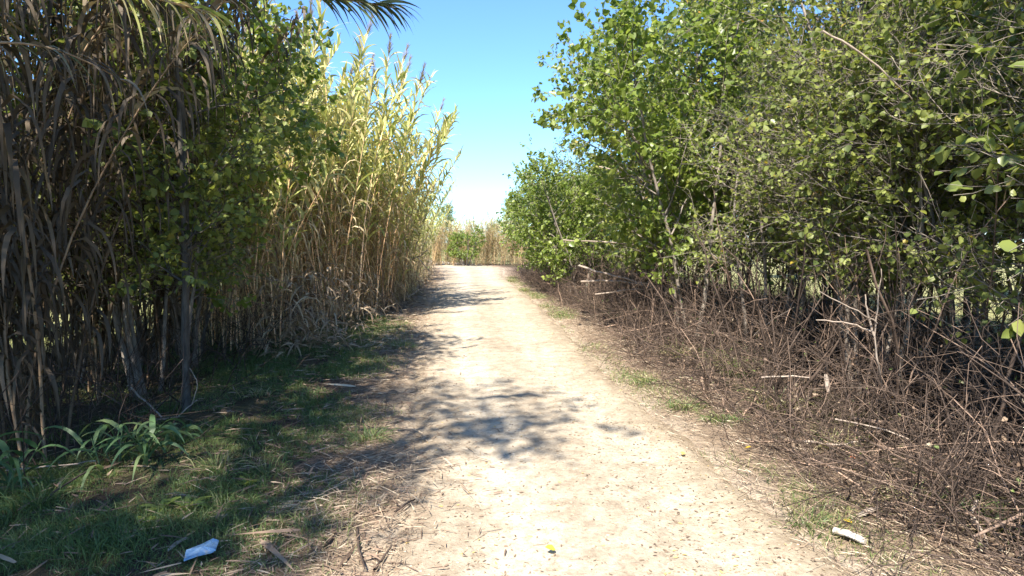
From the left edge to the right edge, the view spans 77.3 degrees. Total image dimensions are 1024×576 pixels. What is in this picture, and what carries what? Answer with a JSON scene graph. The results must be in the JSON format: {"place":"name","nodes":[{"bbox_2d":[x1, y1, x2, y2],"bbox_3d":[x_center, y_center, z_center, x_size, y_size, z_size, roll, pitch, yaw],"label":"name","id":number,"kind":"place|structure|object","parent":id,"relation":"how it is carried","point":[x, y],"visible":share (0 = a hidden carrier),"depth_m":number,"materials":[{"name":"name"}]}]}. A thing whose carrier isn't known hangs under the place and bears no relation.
{"place":"outdoors","nodes":[
{"label":"outdoors","id":0,"kind":"place"},
{"bbox_2d":[322,0,423,38],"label":"frond","id":1,"kind":"object","parent":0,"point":[374,8],"visible":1,"depth_m":3.99,"materials":[{"name":"green plant"}]},
{"bbox_2d":[0,243,1023,575],"bbox_3d":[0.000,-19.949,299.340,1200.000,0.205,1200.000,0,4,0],"label":"ground","id":2,"kind":"structure","parent":0,"point":[402,427],"depth_m":4.58,"materials":[{"name":"soil"}]},
{"bbox_2d":[0,0,55,155],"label":"leafy tree","id":3,"kind":"object","parent":2,"relation":"on","point":[11,12],"visible":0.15,"depth_m":7.33,"materials":[{"name":"green plant"}]},
{"bbox_2d":[0,431,77,493],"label":"cane sprout","id":4,"kind":"object","parent":2,"relation":"on","point":[4,447],"visible":0.86,"depth_m":3.98,"materials":[{"name":"green plant"}]},
{"bbox_2d":[28,471,86,517],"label":"dry stalk","id":5,"kind":"object","parent":2,"relation":"on","point":[62,486],"visible":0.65,"depth_m":3.85,"materials":[{"name":"plant"}]},
{"bbox_2d":[7,0,113,358],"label":"dry cane clump","id":6,"kind":"object","parent":2,"relation":"on","point":[60,340],"visible":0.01,"depth_m":8.92,"materials":[{"name":"brown plant"}]},
{"bbox_2d":[0,41,148,117],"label":"arching cane","id":7,"kind":"object","parent":2,"relation":"on","point":[103,71],"visible":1,"depth_m":3.74,"materials":[{"name":"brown plant"}]},
{"bbox_2d":[36,419,173,492],"bbox_3d":[-2.879,1.126,4.413,0.849,0.372,0.706,2,5,29],"label":"cane sprout","id":8,"kind":"object","parent":2,"relation":"on","point":[100,430],"visible":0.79,"depth_m":4.43,"materials":[{"name":"green plant"}]},
{"bbox_2d":[0,68,248,378],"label":"shrub","id":9,"kind":"object","parent":2,"relation":"on","point":[78,308],"depth_m":7.46,"materials":[{"name":"green plant"}]},
{"bbox_2d":[2,0,249,365],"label":"leafy tree","id":10,"kind":"object","parent":2,"relation":"on","point":[76,9],"visible":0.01,"depth_m":8.17,"materials":[{"name":"green plant"}]},
{"bbox_2d":[0,0,269,468],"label":"dry cane clump","id":11,"kind":"object","parent":2,"relation":"on","point":[21,270],"visible":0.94,"depth_m":4.80,"materials":[{"name":"brown plant"}]},
{"bbox_2d":[0,0,269,404],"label":"dry cane clump","id":12,"kind":"object","parent":2,"relation":"on","point":[7,4],"visible":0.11,"depth_m":6.09,"materials":[{"name":"brown plant"}]},
{"bbox_2d":[6,67,265,345],"bbox_3d":[-5.952,-1.242,9.830,4.055,4.703,3.850,-1,4,-16],"label":"shrub","id":13,"kind":"object","parent":2,"relation":"on","point":[120,307],"depth_m":10.46,"materials":[{"name":"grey plant"}]},
{"bbox_2d":[73,414,203,481],"bbox_3d":[-2.526,1.072,4.331,0.623,0.373,0.770,1,4,15],"label":"cane sprout","id":14,"kind":"object","parent":2,"relation":"on","point":[145,450],"visible":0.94,"depth_m":4.36,"materials":[{"name":"green plant"}]},
{"bbox_2d":[2,7,282,396],"bbox_3d":[-4.163,-0.892,6.905,3.196,4.320,2.718,-3,5,-33],"label":"shrub","id":15,"kind":"object","parent":2,"relation":"on","point":[116,314],"visible":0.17,"depth_m":6.82,"materials":[{"name":"green plant"}]},
{"bbox_2d":[136,516,156,526],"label":"weed","id":16,"kind":"object","parent":2,"relation":"on","point":[139,518],"visible":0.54,"depth_m":3.47,"materials":[{"name":"green plant"}]},
{"bbox_2d":[127,385,165,419],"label":"dead branch","id":17,"kind":"object","parent":2,"relation":"on","point":[144,400],"visible":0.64,"depth_m":5.83,"materials":[{"name":"grey wood"}]},
{"bbox_2d":[140,497,180,511],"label":"weed","id":18,"kind":"object","parent":2,"relation":"on","point":[162,501],"visible":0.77,"depth_m":3.69,"materials":[{"name":"green plant"}]},
{"bbox_2d":[9,0,314,391],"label":"dry cane clump","id":19,"kind":"object","parent":2,"relation":"on","point":[160,291],"visible":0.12,"depth_m":7.10,"materials":[{"name":"brown plant"}]},
{"bbox_2d":[142,422,203,452],"bbox_3d":[-2.600,1.141,4.927,0.455,0.220,0.561,0,4,0],"label":"cane sprout","id":20,"kind":"object","parent":2,"relation":"on","point":[166,436],"visible":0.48,"depth_m":4.97,"materials":[{"name":"green plant"}]},
{"bbox_2d":[109,0,243,68],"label":"arching cane","id":21,"kind":"object","parent":2,"relation":"on","point":[209,11],"visible":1,"depth_m":3.16,"materials":[{"name":"plant"}]},
{"bbox_2d":[167,537,187,550],"bbox_3d":[-1.692,1.291,3.237,0.030,0.022,0.139,1,4,11],"label":"bark strip","id":22,"kind":"object","parent":2,"relation":"on","point":[174,545],"visible":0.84,"depth_m":3.22,"materials":[{"name":"grey wood"}]},
{"bbox_2d":[0,268,361,492],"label":"shaded thicket","id":23,"kind":"object","parent":2,"relation":"on","point":[122,390],"visible":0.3,"depth_m":6.02,"materials":[{"name":"brown plant"}]},
{"bbox_2d":[9,0,363,369],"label":"leafy tree","id":24,"kind":"object","parent":2,"relation":"on","point":[304,122],"visible":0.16,"depth_m":7.58,"materials":[{"name":"green plant"}]},
{"bbox_2d":[176,368,197,417],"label":"dead branch","id":25,"kind":"object","parent":2,"relation":"on","point":[193,401],"visible":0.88,"depth_m":5.75,"materials":[{"name":"grey wood"}]},
{"bbox_2d":[163,494,211,508],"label":"weed","id":26,"kind":"object","parent":2,"relation":"on","point":[188,500],"visible":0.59,"depth_m":3.71,"materials":[{"name":"green plant"}]},
{"bbox_2d":[45,0,342,359],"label":"cane clump","id":27,"kind":"object","parent":2,"relation":"on","point":[286,229],"visible":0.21,"depth_m":9.36,"materials":[{"name":"yellow plant"}]},
{"bbox_2d":[37,0,351,411],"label":"leafy tree","id":28,"kind":"object","parent":2,"relation":"on","point":[187,237],"visible":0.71,"depth_m":5.84,"materials":[{"name":"green plant"}]},
{"bbox_2d":[97,81,324,354],"bbox_3d":[-4.914,-1.048,9.753,3.687,4.275,3.500,-2,5,-25],"label":"shrub","id":29,"kind":"object","parent":2,"relation":"on","point":[244,244],"visible":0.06,"depth_m":9.25,"materials":[{"name":"green plant"}]},
{"bbox_2d":[236,476,257,485],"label":"weed","id":30,"kind":"object","parent":2,"relation":"on","point":[246,481],"visible":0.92,"depth_m":4.06,"materials":[{"name":"green plant"}]},
{"bbox_2d":[207,25,332,331],"bbox_3d":[-5.598,-2.309,12.153,4.280,6.390,4.148,4,5,41],"label":"cane clump","id":31,"kind":"object","parent":2,"relation":"on","point":[321,115],"depth_m":11.71,"materials":[{"name":"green plant"}]},
{"bbox_2d":[190,0,360,343],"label":"cane clump","id":32,"kind":"object","parent":2,"relation":"on","point":[325,61],"visible":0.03,"depth_m":11.05,"materials":[{"name":"beige plant"}]},
{"bbox_2d":[229,59,363,314],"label":"cane clump","id":33,"kind":"object","parent":2,"relation":"on","point":[344,81],"visible":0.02,"depth_m":13.27,"materials":[{"name":"beige plant"}]},
{"bbox_2d":[226,0,414,327],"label":"cane clump","id":34,"kind":"object","parent":2,"relation":"on","point":[305,255],"visible":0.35,"depth_m":11.86,"materials":[{"name":"yellow plant"}]},
{"bbox_2d":[218,256,443,358],"bbox_3d":[-3.990,-0.574,22.466,2.872,1.604,28.781,0,4,-5],"label":"cane debris","id":35,"kind":"object","parent":2,"relation":"on","point":[307,325],"visible":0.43,"depth_m":9.77,"materials":[{"name":"brown plant"}]},
{"bbox_2d":[257,291,343,320],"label":"dead branch","id":36,"kind":"object","parent":35,"relation":"on","point":[305,307],"visible":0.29,"depth_m":10.93,"materials":[{"name":"wood"}]},
{"bbox_2d":[324,512,357,548],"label":"twig","id":37,"kind":"object","parent":2,"relation":"on","point":[331,539],"visible":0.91,"depth_m":3.34,"materials":[{"name":"wood"}]},
{"bbox_2d":[292,75,396,303],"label":"cane clump","id":38,"kind":"object","parent":2,"relation":"on","point":[361,112],"visible":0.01,"depth_m":15.49,"materials":[{"name":"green plant"}]},
{"bbox_2d":[255,10,459,316],"bbox_3d":[-3.507,-2.582,13.541,5.001,6.636,4.344,-3,5,-35],"label":"cane clump","id":39,"kind":"object","parent":2,"relation":"on","point":[407,164],"visible":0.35,"depth_m":13.72,"materials":[{"name":"yellow plant"}]},
{"bbox_2d":[295,33,462,306],"bbox_3d":[-3.578,-2.428,15.011,4.733,6.138,4.964,0,4,0],"label":"cane clump","id":40,"kind":"object","parent":2,"relation":"on","point":[420,192],"visible":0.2,"depth_m":15.50,"materials":[{"name":"beige plant"}]},
{"bbox_2d":[402,249,429,286],"bbox_3d":[-2.528,-0.476,16.473,0.158,1.052,1.338,-3,5,-39],"label":"broken cane","id":41,"kind":"object","parent":40,"relation":"attached to","point":[419,259],"visible":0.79,"depth_m":16.14,"materials":[{"name":"plant"}]},
{"bbox_2d":[356,150,446,299],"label":"cane clump","id":42,"kind":"object","parent":2,"relation":"on","point":[403,248],"visible":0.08,"depth_m":17.64,"materials":[{"name":"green plant"}]},
{"bbox_2d":[364,176,459,288],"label":"cane clump","id":43,"kind":"object","parent":2,"relation":"on","point":[434,213],"visible":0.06,"depth_m":20.02,"materials":[{"name":"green plant"}]},
{"bbox_2d":[401,189,450,286],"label":"cane clump","id":44,"kind":"object","parent":2,"relation":"on","point":[443,214],"visible":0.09,"depth_m":22.09,"materials":[{"name":"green plant"}]},
{"bbox_2d":[415,197,441,264],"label":"cane clump","id":45,"kind":"object","parent":2,"relation":"on","point":[430,227],"visible":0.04,"depth_m":28.41,"materials":[{"name":"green plant"}]},
{"bbox_2d":[413,193,451,280],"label":"cane clump","id":46,"kind":"object","parent":2,"relation":"on","point":[422,268],"visible":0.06,"depth_m":25.19,"materials":[{"name":"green plant"}]},
{"bbox_2d":[425,217,446,265],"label":"cane clump","id":47,"kind":"object","parent":2,"relation":"on","point":[435,257],"visible":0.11,"depth_m":42.27,"materials":[{"name":"beige plant"}]},
{"bbox_2d":[435,202,457,256],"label":"tree","id":48,"kind":"object","parent":2,"relation":"on","point":[449,214],"visible":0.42,"depth_m":59.01,"materials":[{"name":"green plant"}]},
{"bbox_2d":[427,210,484,264],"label":"cane clump","id":49,"kind":"object","parent":2,"relation":"on","point":[446,260],"visible":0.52,"depth_m":42.71,"materials":[{"name":"beige plant"}]},
{"bbox_2d":[444,226,486,265],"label":"round bush","id":50,"kind":"object","parent":2,"relation":"on","point":[467,252],"visible":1,"depth_m":41.07,"materials":[{"name":"green plant"}]},
{"bbox_2d":[445,211,504,264],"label":"cane clump","id":51,"kind":"object","parent":2,"relation":"on","point":[482,255],"visible":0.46,"depth_m":43.07,"materials":[{"name":"beige plant"}]},
{"bbox_2d":[479,214,518,264],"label":"cane clump","id":52,"kind":"object","parent":2,"relation":"on","point":[504,255],"visible":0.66,"depth_m":43.20,"materials":[{"name":"beige plant"}]},
{"bbox_2d":[498,197,517,252],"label":"tree","id":53,"kind":"object","parent":2,"relation":"on","point":[504,211],"visible":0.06,"depth_m":61.85,"materials":[{"name":"green plant"}]},
{"bbox_2d":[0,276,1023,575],"bbox_3d":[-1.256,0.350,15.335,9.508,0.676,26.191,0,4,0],"label":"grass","id":54,"kind":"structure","parent":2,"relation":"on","point":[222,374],"depth_m":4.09,"materials":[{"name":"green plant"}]},
{"bbox_2d":[184,538,218,560],"bbox_3d":[-1.515,1.274,3.126,0.134,0.026,0.168,-1,4,-18],"label":"paper scrap","id":55,"kind":"object","parent":54,"relation":"on","point":[200,549],"visible":1,"depth_m":3.10,"materials":[{"name":"paper"}]},
{"bbox_2d":[0,269,1023,575],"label":"straw litter","id":56,"kind":"object","parent":2,"relation":"on","point":[290,531],"visible":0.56,"depth_m":4.07,"materials":[{"name":"beige plant"}]},
{"bbox_2d":[6,460,95,470],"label":"dry stalk","id":57,"kind":"object","parent":56,"relation":"on","point":[59,465],"visible":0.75,"depth_m":4.21,"materials":[{"name":"plant"}]},
{"bbox_2d":[356,527,364,568],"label":"twig","id":58,"kind":"object","parent":56,"relation":"on","point":[358,541],"visible":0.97,"depth_m":3.21,"materials":[{"name":"wood"}]},
{"bbox_2d":[857,508,879,517],"bbox_3d":[2.014,1.262,3.613,0.186,0.031,0.040,-2,5,-30],"label":"bark strip","id":59,"kind":"object","parent":56,"relation":"on","point":[868,509],"visible":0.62,"depth_m":3.60,"materials":[{"name":"brown wood"}]},
{"bbox_2d":[500,218,533,264],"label":"cane clump","id":60,"kind":"object","parent":2,"relation":"on","point":[520,257],"visible":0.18,"depth_m":43.59,"materials":[{"name":"beige plant"}]},
{"bbox_2d":[495,170,573,276],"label":"leafy tree","id":61,"kind":"object","parent":2,"relation":"on","point":[513,236],"visible":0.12,"depth_m":25.23,"materials":[{"name":"green plant"}]},
{"bbox_2d":[500,150,589,287],"bbox_3d":[1.131,-2.125,21.368,3.358,4.522,4.201,2,5,31],"label":"leafy tree","id":62,"kind":"object","parent":2,"relation":"on","point":[534,255],"visible":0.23,"depth_m":20.83,"materials":[{"name":"green plant"}]},
{"bbox_2d":[502,134,625,294],"bbox_3d":[1.792,-1.913,17.964,4.287,4.614,3.427,1,4,16],"label":"leafy tree","id":63,"kind":"object","parent":2,"relation":"on","point":[558,258],"visible":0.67,"depth_m":17.73,"materials":[{"name":"green plant"}]},
{"bbox_2d":[534,133,614,283],"bbox_3d":[2.304,-2.256,20.122,3.279,4.899,3.831,4,5,41],"label":"leafy tree","id":64,"kind":"object","parent":2,"relation":"on","point":[576,164],"visible":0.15,"depth_m":19.41,"materials":[{"name":"green plant"}]},
{"bbox_2d":[583,82,713,302],"bbox_3d":[3.333,-2.546,16.066,3.403,6.107,3.648,0,4,2],"label":"leafy tree","id":65,"kind":"object","parent":2,"relation":"on","point":[613,261],"visible":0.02,"depth_m":16.10,"materials":[{"name":"green plant"}]},
{"bbox_2d":[537,7,760,316],"bbox_3d":[3.133,-2.688,13.772,4.554,6.804,5.320,-2,5,-25],"label":"leafy tree","id":66,"kind":"object","parent":2,"relation":"on","point":[640,171],"visible":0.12,"depth_m":13.61,"materials":[{"name":"green plant"}]},
{"bbox_2d":[586,137,723,303],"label":"shrub","id":67,"kind":"object","parent":2,"relation":"on","point":[635,193],"visible":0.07,"depth_m":14.65,"materials":[{"name":"green plant"}]},
{"bbox_2d":[530,0,822,340],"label":"leafy tree","id":68,"kind":"object","parent":2,"relation":"on","point":[628,36],"visible":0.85,"depth_m":9.81,"materials":[{"name":"green plant"}]},
{"bbox_2d":[634,42,746,300],"bbox_3d":[4.956,-3.152,17.295,4.041,7.252,4.332,1,4,14],"label":"leafy tree","id":69,"kind":"object","parent":2,"relation":"on","point":[669,102],"depth_m":17.24,"materials":[{"name":"green plant"}]},
{"bbox_2d":[629,0,795,311],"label":"leafy tree","id":70,"kind":"object","parent":2,"relation":"on","point":[708,59],"visible":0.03,"depth_m":13.20,"materials":[{"name":"green plant"}]},
{"bbox_2d":[601,0,858,323],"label":"leafy tree","id":71,"kind":"object","parent":2,"relation":"on","point":[690,63],"visible":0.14,"depth_m":10.93,"materials":[{"name":"green plant"}]},
{"bbox_2d":[665,115,824,333],"bbox_3d":[4.514,-1.238,11.186,3.687,4.275,3.500,2,4,21],"label":"shrub","id":72,"kind":"object","parent":2,"relation":"on","point":[726,192],"visible":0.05,"depth_m":10.84,"materials":[{"name":"green plant"}]},
{"bbox_2d":[501,153,1023,575],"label":"brown thicket","id":73,"kind":"object","parent":2,"relation":"on","point":[935,369],"visible":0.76,"depth_m":5.05,"materials":[{"name":"brown plant"}]},
{"bbox_2d":[563,239,652,247],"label":"dead branch","id":74,"kind":"object","parent":73,"relation":"on","point":[600,241],"visible":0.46,"depth_m":13.05,"materials":[{"name":"brown wood"}]},
{"bbox_2d":[578,265,654,285],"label":"dead branch","id":75,"kind":"object","parent":73,"relation":"in","point":[595,271],"visible":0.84,"depth_m":11.94,"materials":[{"name":"brown wood"}]},
{"bbox_2d":[581,280,653,287],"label":"dead branch","id":76,"kind":"object","parent":73,"relation":"in","point":[584,281],"visible":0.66,"depth_m":12.05,"materials":[{"name":"brown wood"}]},
{"bbox_2d":[595,289,655,294],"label":"dead branch","id":77,"kind":"object","parent":73,"relation":"in","point":[618,291],"visible":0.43,"depth_m":11.76,"materials":[{"name":"brown wood"}]},
{"bbox_2d":[753,307,793,336],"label":"dead branch","id":78,"kind":"object","parent":73,"relation":"on","point":[754,335],"visible":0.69,"depth_m":7.29,"materials":[{"name":"brown wood"}]},
{"bbox_2d":[761,375,809,377],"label":"dead branch","id":79,"kind":"object","parent":73,"relation":"on","point":[783,376],"visible":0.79,"depth_m":5.18,"materials":[{"name":"brown wood"}]},
{"bbox_2d":[824,374,829,391],"bbox_3d":[2.294,0.694,4.662,0.046,0.131,0.017,0,4,0],"label":"bark strip","id":80,"kind":"object","parent":73,"relation":"hanging from","point":[827,383],"visible":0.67,"depth_m":4.66,"materials":[{"name":"brown wood"}]},
{"bbox_2d":[803,440,857,445],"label":"dead branch","id":81,"kind":"object","parent":73,"relation":"on","point":[827,443],"visible":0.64,"depth_m":4.52,"materials":[{"name":"brown wood"}]},
{"bbox_2d":[819,269,884,415],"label":"forked sapling","id":82,"kind":"object","parent":73,"relation":"on","point":[873,334],"visible":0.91,"depth_m":4.43,"materials":[{"name":"brown wood"}]},
{"bbox_2d":[835,418,908,438],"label":"dead branch","id":83,"kind":"object","parent":73,"relation":"on","point":[868,426],"visible":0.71,"depth_m":4.30,"materials":[{"name":"brown wood"}]},
{"bbox_2d":[708,151,826,318],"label":"shrub","id":84,"kind":"object","parent":2,"relation":"on","point":[767,259],"depth_m":12.90,"materials":[{"name":"green plant"}]},
{"bbox_2d":[526,240,1023,556],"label":"dead leaves","id":85,"kind":"object","parent":2,"relation":"on","point":[975,512],"depth_m":5.27,"materials":[{"name":"plant"}]},
{"bbox_2d":[657,0,912,353],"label":"shrub","id":86,"kind":"object","parent":2,"relation":"on","point":[762,232],"visible":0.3,"depth_m":8.43,"materials":[{"name":"green plant"}]},
{"bbox_2d":[722,79,879,326],"bbox_3d":[4.940,-1.348,10.082,3.850,4.703,4.055,2,5,31],"label":"shrub","id":87,"kind":"object","parent":2,"relation":"on","point":[727,198],"depth_m":10.55,"materials":[{"name":"green plant"}]},
{"bbox_2d":[728,5,957,301],"bbox_3d":[6.198,-2.472,10.832,4.554,6.804,5.320,-2,5,-28],"label":"leafy tree","id":88,"kind":"object","parent":2,"relation":"on","point":[778,262],"depth_m":11.52,"materials":[{"name":"green plant"}]},
{"bbox_2d":[832,527,866,543],"bbox_3d":[1.747,1.278,3.313,0.057,0.040,0.160,-3,5,-36],"label":"wood piece","id":89,"kind":"object","parent":2,"relation":"on","point":[849,534],"visible":0.97,"depth_m":3.30,"materials":[{"name":"wood"}]},
{"bbox_2d":[685,0,1023,383],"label":"leafy tree","id":90,"kind":"object","parent":2,"relation":"on","point":[777,4],"visible":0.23,"depth_m":6.84,"materials":[{"name":"green plant"}]},
{"bbox_2d":[719,0,992,352],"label":"leafy tree","id":91,"kind":"object","parent":2,"relation":"on","point":[753,55],"visible":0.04,"depth_m":8.39,"materials":[{"name":"green plant"}]},
{"bbox_2d":[722,0,1007,371],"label":"shrub","id":92,"kind":"object","parent":2,"relation":"on","point":[753,124],"visible":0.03,"depth_m":7.65,"materials":[{"name":"green plant"}]},
{"bbox_2d":[709,0,1023,426],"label":"shrub","id":93,"kind":"object","parent":2,"relation":"on","point":[839,153],"visible":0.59,"depth_m":5.61,"materials":[{"name":"green plant"}]},
{"bbox_2d":[822,30,911,99],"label":"dead branch","id":94,"kind":"object","parent":93,"relation":"in","point":[862,54],"visible":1,"depth_m":4.10,"materials":[{"name":"brown wood"}]},
{"bbox_2d":[713,0,1023,406],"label":"shrub","id":95,"kind":"object","parent":2,"relation":"on","point":[892,140],"visible":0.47,"depth_m":6.03,"materials":[{"name":"green plant"}]},
{"bbox_2d":[803,8,1023,356],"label":"leafy tree","id":96,"kind":"object","parent":2,"relation":"on","point":[970,333],"visible":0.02,"depth_m":8.93,"materials":[{"name":"green plant"}]},
{"bbox_2d":[843,0,1023,343],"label":"leafy tree","id":97,"kind":"object","parent":2,"relation":"on","point":[1014,56],"visible":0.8,"depth_m":4.42,"materials":[{"name":"green plant"}]},
{"bbox_2d":[861,0,1023,199],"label":"leafy tree","id":98,"kind":"object","parent":2,"relation":"on","point":[942,31],"visible":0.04,"depth_m":6.06,"materials":[{"name":"green plant"}]},
{"bbox_2d":[882,3,1016,217],"bbox_3d":[5.182,-1.170,4.701,3.198,5.082,3.760,0,4,-1],"label":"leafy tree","id":99,"kind":"object","parent":2,"relation":"on","point":[1009,19],"visible":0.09,"depth_m":5.27,"materials":[{"name":"green plant"}]},
{"bbox_2d":[904,0,1023,340],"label":"leafy tree","id":100,"kind":"object","parent":2,"relation":"on","point":[940,154],"visible":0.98,"depth_m":3.88,"materials":[{"name":"green plant"}]},
{"bbox_2d":[930,44,1022,337],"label":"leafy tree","id":101,"kind":"object","parent":2,"relation":"on","point":[949,276],"depth_m":10.35,"materials":[{"name":"green plant"}]},
{"bbox_2d":[941,2,1023,282],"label":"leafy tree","id":102,"kind":"object","parent":2,"relation":"on","point":[1002,206],"visible":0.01,"depth_m":7.94,"materials":[{"name":"green plant"}]},
{"bbox_2d":[998,0,1023,346],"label":"leafy tree","id":103,"kind":"object","parent":2,"relation":"on","point":[1014,336],"visible":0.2,"depth_m":4.69,"materials":[{"name":"green plant"}]},
{"bbox_2d":[5,0,1023,242],"label":"sky","id":104,"kind":"structure","parent":0,"point":[484,53],"materials":[{"name":"blue"}]},
{"bbox_2d":[369,261,857,575],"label":"dirt path","id":105,"kind":"structure","parent":0,"point":[460,283],"depth_m":4.28,"materials":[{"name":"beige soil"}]},
{"bbox_2d":[373,545,391,570],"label":"twig","id":106,"kind":"object","parent":105,"relation":"on","point":[375,568],"visible":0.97,"depth_m":3.07,"materials":[{"name":"wood"}]},
{"bbox_2d":[385,287,842,575],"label":"leaf crumbs","id":107,"kind":"object","parent":105,"relation":"on","point":[784,573],"visible":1,"depth_m":3.74,"materials":[{"name":"brown plant"}]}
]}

